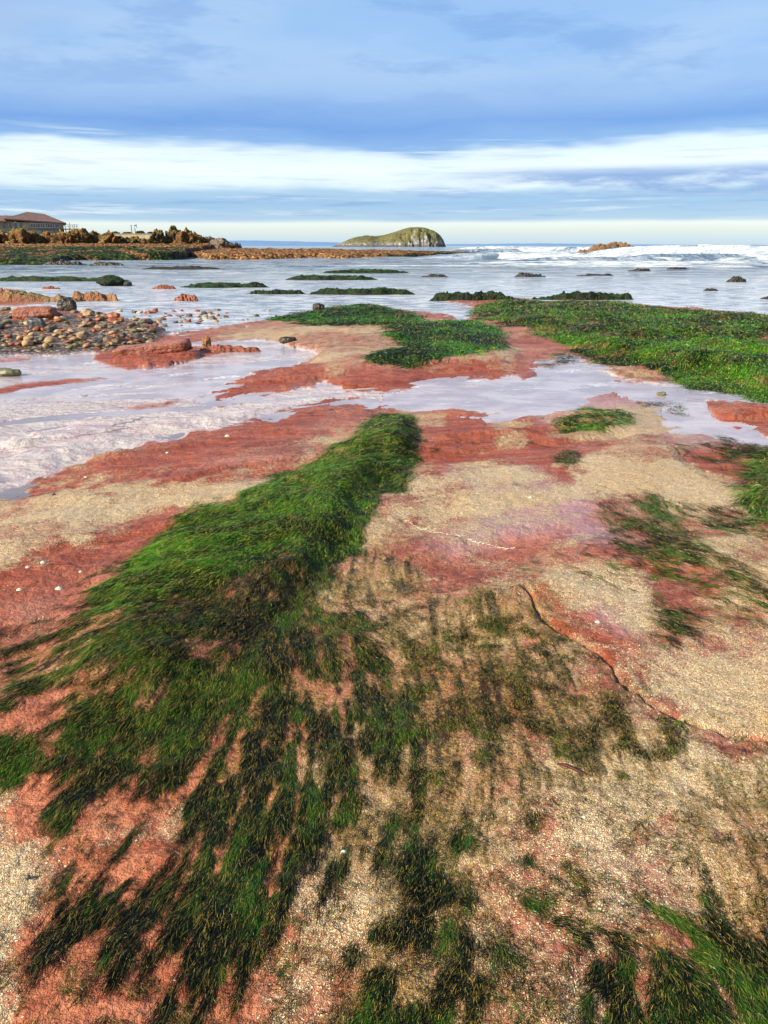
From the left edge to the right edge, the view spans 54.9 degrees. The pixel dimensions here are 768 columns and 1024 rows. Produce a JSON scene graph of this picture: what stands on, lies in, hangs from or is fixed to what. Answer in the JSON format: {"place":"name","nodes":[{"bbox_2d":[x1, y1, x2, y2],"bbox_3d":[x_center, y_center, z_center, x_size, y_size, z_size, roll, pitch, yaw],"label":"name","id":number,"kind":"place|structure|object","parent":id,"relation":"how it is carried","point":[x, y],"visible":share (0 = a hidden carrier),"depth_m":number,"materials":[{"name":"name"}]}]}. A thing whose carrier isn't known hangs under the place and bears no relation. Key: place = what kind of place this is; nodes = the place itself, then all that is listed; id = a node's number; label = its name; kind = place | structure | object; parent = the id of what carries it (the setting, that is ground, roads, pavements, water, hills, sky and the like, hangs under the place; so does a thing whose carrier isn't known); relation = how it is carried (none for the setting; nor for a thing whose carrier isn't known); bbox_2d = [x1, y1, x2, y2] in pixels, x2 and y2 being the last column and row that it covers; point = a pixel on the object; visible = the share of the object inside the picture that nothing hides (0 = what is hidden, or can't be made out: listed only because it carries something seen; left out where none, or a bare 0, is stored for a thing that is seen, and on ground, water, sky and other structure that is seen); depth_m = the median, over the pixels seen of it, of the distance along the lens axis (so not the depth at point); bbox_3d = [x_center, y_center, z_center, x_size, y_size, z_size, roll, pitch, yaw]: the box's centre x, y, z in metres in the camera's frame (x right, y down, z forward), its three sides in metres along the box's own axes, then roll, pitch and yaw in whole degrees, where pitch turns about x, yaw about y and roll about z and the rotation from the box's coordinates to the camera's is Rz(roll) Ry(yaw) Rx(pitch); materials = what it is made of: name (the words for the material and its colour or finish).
{"place":"outdoors","nodes":[
{"label":"outdoors","id":0,"kind":"place"},
{"bbox_2d":[0,243,210,264],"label":"foreshore","id":1,"kind":"structure","parent":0,"point":[26,254],"depth_m":95.61,"materials":[{"name":"green plant"}]},
{"bbox_2d":[228,240,339,245],"bbox_3d":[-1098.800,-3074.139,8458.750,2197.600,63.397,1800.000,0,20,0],"label":"hills","id":2,"kind":"structure","parent":0,"point":[266,243],"depth_m":8007.11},
{"bbox_2d":[0,295,767,1023],"bbox_3d":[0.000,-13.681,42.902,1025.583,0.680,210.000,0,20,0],"label":"ground","id":3,"kind":"structure","parent":0,"point":[480,481],"depth_m":3.08,"materials":[{"name":"red stone"}]},
{"bbox_2d":[0,307,9,310],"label":"cobble","id":4,"kind":"object","parent":3,"relation":"on","point":[4,308],"visible":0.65,"depth_m":17.76,"materials":[{"name":"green stone"}]},
{"bbox_2d":[4,334,12,337],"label":"cobble","id":5,"kind":"object","parent":3,"relation":"on","point":[8,336],"visible":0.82,"depth_m":12.83,"materials":[{"name":"orange stone"}]},
{"bbox_2d":[0,288,21,292],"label":"shore rock","id":6,"kind":"object","parent":3,"relation":"on","point":[2,290],"visible":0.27,"depth_m":26.72,"materials":[{"name":"stone"}]},
{"bbox_2d":[0,367,21,376],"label":"boulder","id":7,"kind":"object","parent":3,"relation":"on","point":[4,371],"visible":0.96,"depth_m":9.60,"materials":[{"name":"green stone"}]},
{"bbox_2d":[16,335,23,339],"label":"cobble","id":8,"kind":"object","parent":3,"relation":"on","point":[19,337],"visible":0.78,"depth_m":12.59,"materials":[{"name":"beige stone"}]},
{"bbox_2d":[0,626,47,797],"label":"edge seaweed","id":9,"kind":"object","parent":3,"relation":"on","point":[17,765],"visible":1,"depth_m":2.38,"materials":[{"name":"green plant"}]},
{"bbox_2d":[21,339,32,345],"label":"cobble","id":10,"kind":"object","parent":3,"relation":"on","point":[26,342],"visible":0.94,"depth_m":11.92,"materials":[{"name":"beige stone"}]},
{"bbox_2d":[23,335,33,339],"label":"cobble","id":11,"kind":"object","parent":3,"relation":"on","point":[30,337],"visible":0.67,"depth_m":12.57,"materials":[{"name":"beige stone"}]},
{"bbox_2d":[26,317,45,330],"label":"boulder","id":12,"kind":"object","parent":3,"relation":"on","point":[32,322],"visible":0.76,"depth_m":13.96,"materials":[{"name":"grey stone"}]},
{"bbox_2d":[32,326,40,330],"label":"cobble","id":13,"kind":"object","parent":3,"relation":"on","point":[37,328],"visible":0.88,"depth_m":13.86,"materials":[{"name":"orange stone"}]},
{"bbox_2d":[11,306,62,319],"bbox_3d":[-7.541,-4.303,16.069,1.038,0.332,0.526,0,20,0],"label":"boulder","id":14,"kind":"object","parent":3,"relation":"on","point":[40,312],"visible":0.71,"depth_m":15.86,"materials":[{"name":"stone"}]},
{"bbox_2d":[33,339,41,343],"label":"cobble","id":15,"kind":"object","parent":3,"relation":"on","point":[36,341],"visible":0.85,"depth_m":12.09,"materials":[{"name":"brown stone"}]},
{"bbox_2d":[42,343,49,347],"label":"cobble","id":16,"kind":"object","parent":3,"relation":"on","point":[45,345],"visible":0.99,"depth_m":11.79,"materials":[{"name":"beige stone"}]},
{"bbox_2d":[44,336,55,342],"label":"cobble","id":17,"kind":"object","parent":3,"relation":"on","point":[49,339],"visible":0.91,"depth_m":12.26,"materials":[{"name":"beige stone"}]},
{"bbox_2d":[57,297,76,310],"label":"boulder","id":18,"kind":"object","parent":3,"relation":"on","point":[67,304],"visible":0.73,"depth_m":18.83,"materials":[{"name":"stone"}]},
{"bbox_2d":[69,336,78,340],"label":"cobble","id":19,"kind":"object","parent":3,"relation":"on","point":[74,338],"visible":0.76,"depth_m":12.44,"materials":[{"name":"beige stone"}]},
{"bbox_2d":[75,330,88,335],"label":"cobble","id":20,"kind":"object","parent":3,"relation":"on","point":[83,332],"visible":0.55,"depth_m":13.03,"materials":[{"name":"beige stone"}]},
{"bbox_2d":[77,334,87,339],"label":"cobble","id":21,"kind":"object","parent":3,"relation":"on","point":[81,336],"visible":0.79,"depth_m":12.52,"materials":[{"name":"beige stone"}]},
{"bbox_2d":[83,310,92,315],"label":"cobble","id":22,"kind":"object","parent":3,"relation":"on","point":[88,313],"visible":0.69,"depth_m":16.95,"materials":[{"name":"beige stone"}]},
{"bbox_2d":[72,291,119,300],"bbox_3d":[-8.960,-6.638,22.817,2.220,0.373,0.575,0,20,0],"label":"shore rock","id":23,"kind":"object","parent":3,"relation":"on","point":[93,296],"visible":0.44,"depth_m":22.68,"materials":[{"name":"brown stone"}]},
{"bbox_2d":[93,343,102,346],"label":"cobble","id":24,"kind":"object","parent":3,"relation":"on","point":[97,344],"visible":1,"depth_m":12.00,"materials":[{"name":"brown stone"}]},
{"bbox_2d":[94,325,102,328],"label":"cobble","id":25,"kind":"object","parent":3,"relation":"on","point":[98,326],"visible":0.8,"depth_m":14.07,"materials":[{"name":"beige stone"}]},
{"bbox_2d":[103,336,113,342],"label":"cobble","id":26,"kind":"object","parent":3,"relation":"on","point":[107,338],"visible":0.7,"depth_m":12.36,"materials":[{"name":"brown stone"}]},
{"bbox_2d":[106,312,119,318],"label":"boulder","id":27,"kind":"object","parent":3,"relation":"on","point":[112,315],"visible":0.75,"depth_m":16.19,"materials":[{"name":"orange stone"}]},
{"bbox_2d":[108,318,117,322],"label":"cobble","id":28,"kind":"object","parent":3,"relation":"on","point":[111,320],"visible":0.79,"depth_m":15.39,"materials":[{"name":"orange stone"}]},
{"bbox_2d":[110,334,119,338],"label":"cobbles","id":29,"kind":"object","parent":3,"relation":"on","point":[116,335],"visible":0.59,"depth_m":12.47,"materials":[{"name":"orange stone"}]},
{"bbox_2d":[111,338,121,343],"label":"cobble","id":30,"kind":"object","parent":3,"relation":"on","point":[117,340],"visible":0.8,"depth_m":12.36,"materials":[{"name":"brown stone"}]},
{"bbox_2d":[147,318,153,324],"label":"cobble","id":31,"kind":"object","parent":3,"relation":"on","point":[151,322],"visible":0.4,"depth_m":15.92,"materials":[{"name":"grey stone"}]},
{"bbox_2d":[147,328,156,333],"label":"cobble","id":32,"kind":"object","parent":3,"relation":"on","point":[152,330],"visible":0.69,"depth_m":13.61,"materials":[{"name":"brown stone"}]},
{"bbox_2d":[112,338,192,355],"bbox_3d":[-3.609,-2.541,11.548,1.216,0.186,0.446,-8,23,-4],"label":"rock slab","id":33,"kind":"object","parent":3,"relation":"on","point":[172,346],"visible":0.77,"depth_m":11.37,"materials":[{"name":"stone"}]},
{"bbox_2d":[0,534,394,776],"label":"draped seaweed","id":34,"kind":"object","parent":3,"relation":"on","point":[186,712],"visible":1,"depth_m":2.86,"materials":[{"name":"green plant"}]},
{"bbox_2d":[201,336,211,346],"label":"boulder","id":35,"kind":"object","parent":3,"relation":"on","point":[206,341],"visible":0.69,"depth_m":12.09,"materials":[{"name":"stone"}]},
{"bbox_2d":[14,720,402,1023],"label":"fringe seaweed","id":36,"kind":"object","parent":3,"relation":"on","point":[204,1006],"visible":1,"depth_m":1.84,"materials":[{"name":"green plant"}]},
{"bbox_2d":[199,344,260,352],"bbox_3d":[-2.599,-2.617,11.932,1.382,0.181,0.575,0,20,0],"label":"rock slab","id":37,"kind":"object","parent":3,"relation":"on","point":[223,348],"visible":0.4,"depth_m":11.84,"materials":[{"name":"red stone"}]},
{"bbox_2d":[24,662,436,993],"bbox_3d":[-0.352,0.833,2.269,1.511,0.056,1.135,-15,25,-36],"label":"streaming seaweed","id":38,"kind":"object","parent":3,"relation":"on","point":[386,729],"visible":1,"depth_m":2.23,"materials":[{"name":"green plant"}]},
{"bbox_2d":[78,412,428,618],"bbox_3d":[-0.366,-0.299,5.247,1.308,0.199,4.805,5,20,14],"label":"seaweed","id":39,"kind":"object","parent":3,"relation":"on","point":[257,533],"visible":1,"depth_m":4.12,"materials":[{"name":"green plant"}]},
{"bbox_2d":[279,337,296,342],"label":"boulder","id":40,"kind":"object","parent":3,"relation":"on","point":[286,339],"visible":0.91,"depth_m":12.73,"materials":[{"name":"stone"}]},
{"bbox_2d":[0,569,767,1023],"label":"stray seaweed","id":41,"kind":"object","parent":3,"relation":"on","point":[436,937],"visible":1,"depth_m":1.86,"materials":[{"name":"green plant"}]},
{"bbox_2d":[263,303,515,370],"bbox_3d":[0.059,-4.053,15.649,4.721,0.235,12.141,-7,21,-18],"label":"seaweed","id":42,"kind":"object","parent":3,"relation":"on","point":[460,342],"visible":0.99,"depth_m":13.63,"materials":[{"name":"green plant"}]},
{"bbox_2d":[394,512,515,548],"bbox_3d":[0.360,0.110,4.241,0.832,0.035,0.098,14,24,35],"label":"shell grit","id":43,"kind":"object","parent":3,"relation":"on","point":[456,535],"visible":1,"depth_m":4.16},
{"bbox_2d":[327,792,599,1023],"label":"seaweed","id":44,"kind":"object","parent":3,"relation":"on","point":[408,1014],"visible":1,"depth_m":1.74,"materials":[{"name":"green plant"}]},
{"bbox_2d":[317,568,695,842],"bbox_3d":[0.376,0.590,2.895,1.452,0.096,1.844,0,20,0],"label":"sparse seaweed","id":45,"kind":"object","parent":3,"relation":"on","point":[609,716],"visible":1,"depth_m":2.64,"materials":[{"name":"green plant"}]},
{"bbox_2d":[416,350,688,467],"bbox_3d":[2.361,-1.438,8.582,2.228,0.097,7.118,7,21,19],"label":"wisp seaweed","id":46,"kind":"object","parent":3,"relation":"on","point":[567,458],"visible":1,"depth_m":6.19,"materials":[{"name":"plant"}]},
{"bbox_2d":[557,763,588,774],"bbox_3d":[0.593,0.803,2.319,0.101,0.012,0.014,11,23,28],"label":"weed frond","id":47,"kind":"object","parent":3,"relation":"on","point":[571,767],"visible":1,"depth_m":2.32,"materials":[{"name":"plant"}]},
{"bbox_2d":[547,406,644,433],"bbox_3d":[2.056,-0.902,7.065,0.844,0.115,1.504,11,23,29],"label":"seaweed","id":48,"kind":"object","parent":3,"relation":"on","point":[590,425],"visible":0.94,"depth_m":6.93,"materials":[{"name":"green plant"}]},
{"bbox_2d":[466,296,767,402],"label":"seaweed","id":49,"kind":"object","parent":3,"relation":"on","point":[758,394],"visible":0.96,"depth_m":12.46,"materials":[{"name":"green plant"}]},
{"bbox_2d":[510,435,767,651],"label":"seaweed","id":50,"kind":"object","parent":3,"relation":"on","point":[670,548],"visible":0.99,"depth_m":3.93,"materials":[{"name":"green plant"}]},
{"bbox_2d":[545,815,767,1023],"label":"corner seaweed","id":51,"kind":"object","parent":3,"relation":"on","point":[740,966],"visible":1,"depth_m":1.66,"materials":[{"name":"green plant"}]},
{"bbox_2d":[720,446,767,522],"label":"tuft seaweed","id":52,"kind":"object","parent":3,"relation":"on","point":[749,500],"visible":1,"depth_m":4.98,"materials":[{"name":"green plant"}]},
{"bbox_2d":[0,244,767,450],"bbox_3d":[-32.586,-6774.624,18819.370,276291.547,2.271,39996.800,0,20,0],"label":"water","id":53,"kind":"structure","parent":0,"point":[548,389],"depth_m":23.88,"materials":[{"name":"grey liquid"}]},
{"bbox_2d":[0,290,83,301],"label":"shore rock","id":54,"kind":"object","parent":53,"relation":"in","point":[15,296],"visible":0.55,"depth_m":22.32,"materials":[{"name":"brown stone"}]},
{"bbox_2d":[42,286,59,288],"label":"shore rock","id":55,"kind":"object","parent":53,"relation":"in","point":[50,287],"visible":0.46,"depth_m":29.06,"materials":[{"name":"stone"}]},
{"bbox_2d":[42,259,86,264],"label":"shore rock","id":56,"kind":"object","parent":53,"relation":"in","point":[62,262],"visible":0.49,"depth_m":65.98,"materials":[{"name":"stone"}]},
{"bbox_2d":[0,275,129,281],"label":"shore rock","id":57,"kind":"object","parent":53,"relation":"on","point":[12,278],"visible":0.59,"depth_m":35.27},
{"bbox_2d":[88,261,127,265],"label":"shore rock","id":58,"kind":"object","parent":53,"relation":"in","point":[96,263],"visible":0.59,"depth_m":63.90,"materials":[{"name":"stone"}]},
{"bbox_2d":[96,275,125,285],"bbox_3d":[-11.560,-9.805,31.406,1.160,0.551,0.866,7,21,19],"label":"boulder","id":59,"kind":"object","parent":53,"relation":"in","point":[109,280],"visible":0.87,"depth_m":31.16,"materials":[{"name":"stone"}]},
{"bbox_2d":[123,281,131,285],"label":"boulder","id":60,"kind":"object","parent":53,"relation":"on","point":[127,283],"visible":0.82,"depth_m":31.24,"materials":[{"name":"stone"}]},
{"bbox_2d":[152,284,175,288],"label":"shore rock","id":61,"kind":"object","parent":53,"relation":"in","point":[161,286],"visible":0.52,"depth_m":29.05,"materials":[{"name":"stone"}]},
{"bbox_2d":[143,266,219,268],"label":"shore rock","id":62,"kind":"object","parent":53,"relation":"in","point":[184,267],"visible":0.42,"depth_m":53.57,"materials":[{"name":"stone"}]},
{"bbox_2d":[173,293,198,300],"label":"shore rock","id":63,"kind":"object","parent":53,"relation":"in","point":[183,297],"visible":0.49,"depth_m":22.72,"materials":[{"name":"stone"}]},
{"bbox_2d":[181,282,267,287],"bbox_3d":[-6.743,-9.302,30.331,5.766,0.298,1.269,0,20,0],"label":"shore rock","id":64,"kind":"object","parent":53,"relation":"in","point":[228,285],"visible":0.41,"depth_m":30.10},
{"bbox_2d":[247,289,304,293],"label":"shore rock","id":65,"kind":"object","parent":53,"relation":"in","point":[277,291],"visible":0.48,"depth_m":26.00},
{"bbox_2d":[312,303,324,309],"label":"boulder","id":66,"kind":"object","parent":53,"relation":"on","point":[318,306],"visible":0.79,"depth_m":19.44,"materials":[{"name":"stone"}]},
{"bbox_2d":[285,274,377,279],"bbox_3d":[-2.764,-11.744,37.057,6.657,0.336,1.465,0,20,0],"label":"shore rock","id":67,"kind":"object","parent":53,"relation":"in","point":[328,277],"visible":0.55,"depth_m":36.66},
{"bbox_2d":[191,248,477,259],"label":"reef","id":68,"kind":"object","parent":53,"relation":"in","point":[235,253],"visible":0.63,"depth_m":106.66},
{"bbox_2d":[310,287,414,294],"bbox_3d":[-0.620,-7.733,25.953,5.084,0.309,1.017,0,20,0],"label":"shore rock","id":69,"kind":"object","parent":53,"relation":"in","point":[363,291],"visible":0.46,"depth_m":25.73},
{"bbox_2d":[323,269,407,272],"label":"shore rock","id":70,"kind":"object","parent":53,"relation":"on","point":[366,271],"visible":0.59,"depth_m":46.07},
{"bbox_2d":[421,274,447,276],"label":"shore rock","id":71,"kind":"object","parent":53,"relation":"on","point":[436,275],"visible":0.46,"depth_m":40.34,"materials":[{"name":"stone"}]},
{"bbox_2d":[429,290,512,300],"bbox_3d":[2.585,-6.655,22.839,3.178,0.393,0.636,0,20,0],"label":"shore rock","id":72,"kind":"object","parent":53,"relation":"in","point":[475,296],"visible":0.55,"depth_m":22.71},
{"bbox_2d":[515,272,545,276],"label":"shore rock","id":73,"kind":"object","parent":53,"relation":"in","point":[522,274],"visible":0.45,"depth_m":40.35,"materials":[{"name":"stone"}]},
{"bbox_2d":[532,291,632,299],"bbox_3d":[6.495,-6.849,23.449,4.020,0.343,0.804,0,20,0],"label":"shore rock","id":74,"kind":"object","parent":53,"relation":"in","point":[578,295],"visible":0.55,"depth_m":23.25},
{"bbox_2d":[576,273,612,275],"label":"shore rock","id":75,"kind":"object","parent":53,"relation":"on","point":[607,274],"visible":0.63,"depth_m":42.03,"materials":[{"name":"stone"}]},
{"bbox_2d":[573,241,633,252],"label":"islet","id":76,"kind":"object","parent":53,"relation":"on","point":[600,246],"visible":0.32,"depth_m":148.04,"materials":[{"name":"stone"}]},
{"bbox_2d":[629,268,649,270],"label":"shore rock","id":77,"kind":"object","parent":53,"relation":"in","point":[643,269],"visible":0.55,"depth_m":49.41,"materials":[{"name":"stone"}]},
{"bbox_2d":[656,391,665,395],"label":"boulder","id":78,"kind":"object","parent":53,"relation":"on","point":[661,393],"visible":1,"depth_m":8.39,"materials":[{"name":"beige stone"}]},
{"bbox_2d":[667,267,686,268],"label":"shore rock","id":79,"kind":"object","parent":53,"relation":"in","point":[676,268],"visible":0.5,"depth_m":53.45,"materials":[{"name":"stone"}]},
{"bbox_2d":[703,288,718,290],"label":"shore rock","id":80,"kind":"object","parent":53,"relation":"in","point":[708,289],"visible":0.44,"depth_m":27.88,"materials":[{"name":"stone"}]},
{"bbox_2d":[726,276,746,281],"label":"shore rock","id":81,"kind":"object","parent":53,"relation":"in","point":[736,279],"visible":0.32,"depth_m":34.65,"materials":[{"name":"stone"}]},
{"bbox_2d":[0,0,767,244],"label":"sky","id":82,"kind":"structure","parent":0,"point":[462,121],"materials":[{"name":"blue"}]},
{"bbox_2d":[333,227,445,246],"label":"island","id":83,"kind":"structure","parent":0,"point":[416,237],"depth_m":1251.45,"materials":[{"name":"green plant"}]},
{"bbox_2d":[445,243,767,245],"bbox_3d":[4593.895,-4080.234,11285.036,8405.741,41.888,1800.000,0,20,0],"label":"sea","id":84,"kind":"structure","parent":0,"point":[538,244],"depth_m":10866.69,"materials":[{"name":"blue liquid"}]},
{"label":"headland","id":85,"kind":"structure","parent":0,"visible":0},
{"bbox_2d":[0,230,8,243],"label":"crag","id":86,"kind":"structure","parent":85,"relation":"on","point":[3,237],"depth_m":168.19,"materials":[{"name":"stone"}]},
{"bbox_2d":[5,228,31,243],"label":"crag","id":87,"kind":"structure","parent":85,"relation":"on","point":[22,235],"depth_m":163.72,"materials":[{"name":"stone"}]},
{"bbox_2d":[29,231,46,243],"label":"crag","id":88,"kind":"structure","parent":85,"relation":"on","point":[37,238],"depth_m":166.36,"materials":[{"name":"stone"}]},
{"bbox_2d":[0,212,78,233],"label":"building","id":89,"kind":"structure","parent":85,"relation":"on","point":[39,223],"depth_m":185.98,"materials":[{"name":"stone"}]},
{"bbox_2d":[41,231,52,242],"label":"crag","id":90,"kind":"structure","parent":85,"relation":"on","point":[47,235],"depth_m":167.64,"materials":[{"name":"stone"}]},
{"bbox_2d":[50,229,78,242],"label":"crag","id":91,"kind":"structure","parent":85,"relation":"on","point":[63,237],"depth_m":163.35,"materials":[{"name":"stone"}]},
{"bbox_2d":[71,228,92,243],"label":"crag","id":92,"kind":"structure","parent":85,"relation":"on","point":[82,235],"depth_m":165.90,"materials":[{"name":"stone"}]},
{"bbox_2d":[90,230,104,242],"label":"crag","id":93,"kind":"structure","parent":85,"relation":"on","point":[94,236],"depth_m":168.11,"materials":[{"name":"stone"}]},
{"bbox_2d":[98,229,121,243],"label":"crag","id":94,"kind":"structure","parent":85,"relation":"on","point":[110,237],"depth_m":163.57,"materials":[{"name":"stone"}]},
{"bbox_2d":[118,235,134,243],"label":"crag","id":95,"kind":"structure","parent":85,"relation":"on","point":[126,240],"depth_m":166.29,"materials":[{"name":"stone"}]},
{"bbox_2d":[114,234,151,238],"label":"garden wall","id":96,"kind":"structure","parent":85,"relation":"on","point":[146,236],"depth_m":177.97,"materials":[{"name":"stone"}]},
{"bbox_2d":[130,236,140,242],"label":"crag","id":97,"kind":"structure","parent":85,"relation":"on","point":[136,239],"depth_m":168.91,"materials":[{"name":"stone"}]},
{"bbox_2d":[141,235,158,243],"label":"crag","id":98,"kind":"structure","parent":85,"relation":"on","point":[151,239],"depth_m":164.06,"materials":[{"name":"stone"}]},
{"bbox_2d":[151,228,167,243],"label":"crag","id":99,"kind":"structure","parent":85,"relation":"on","point":[158,235],"depth_m":166.00,"materials":[{"name":"stone"}]},
{"bbox_2d":[165,225,180,243],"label":"crag","id":100,"kind":"structure","parent":85,"relation":"on","point":[171,233],"depth_m":167.86,"materials":[{"name":"stone"}]},
{"bbox_2d":[173,227,201,243],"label":"crag","id":101,"kind":"structure","parent":85,"relation":"on","point":[186,236],"depth_m":163.63,"materials":[{"name":"stone"}]},
{"bbox_2d":[193,232,209,242],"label":"crag","id":102,"kind":"structure","parent":85,"relation":"on","point":[203,240],"depth_m":166.64,"materials":[{"name":"stone"}]},
{"bbox_2d":[205,236,214,242],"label":"crag","id":103,"kind":"structure","parent":85,"relation":"on","point":[209,238],"depth_m":168.89,"materials":[{"name":"stone"}]},
{"bbox_2d":[210,238,234,248],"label":"crag","id":104,"kind":"structure","parent":85,"relation":"on","point":[220,243],"depth_m":164.14,"materials":[{"name":"stone"}]},
{"bbox_2d":[234,242,241,247],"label":"crag","id":105,"kind":"structure","parent":85,"relation":"on","point":[236,245],"depth_m":166.54,"materials":[{"name":"stone"}]}
]}

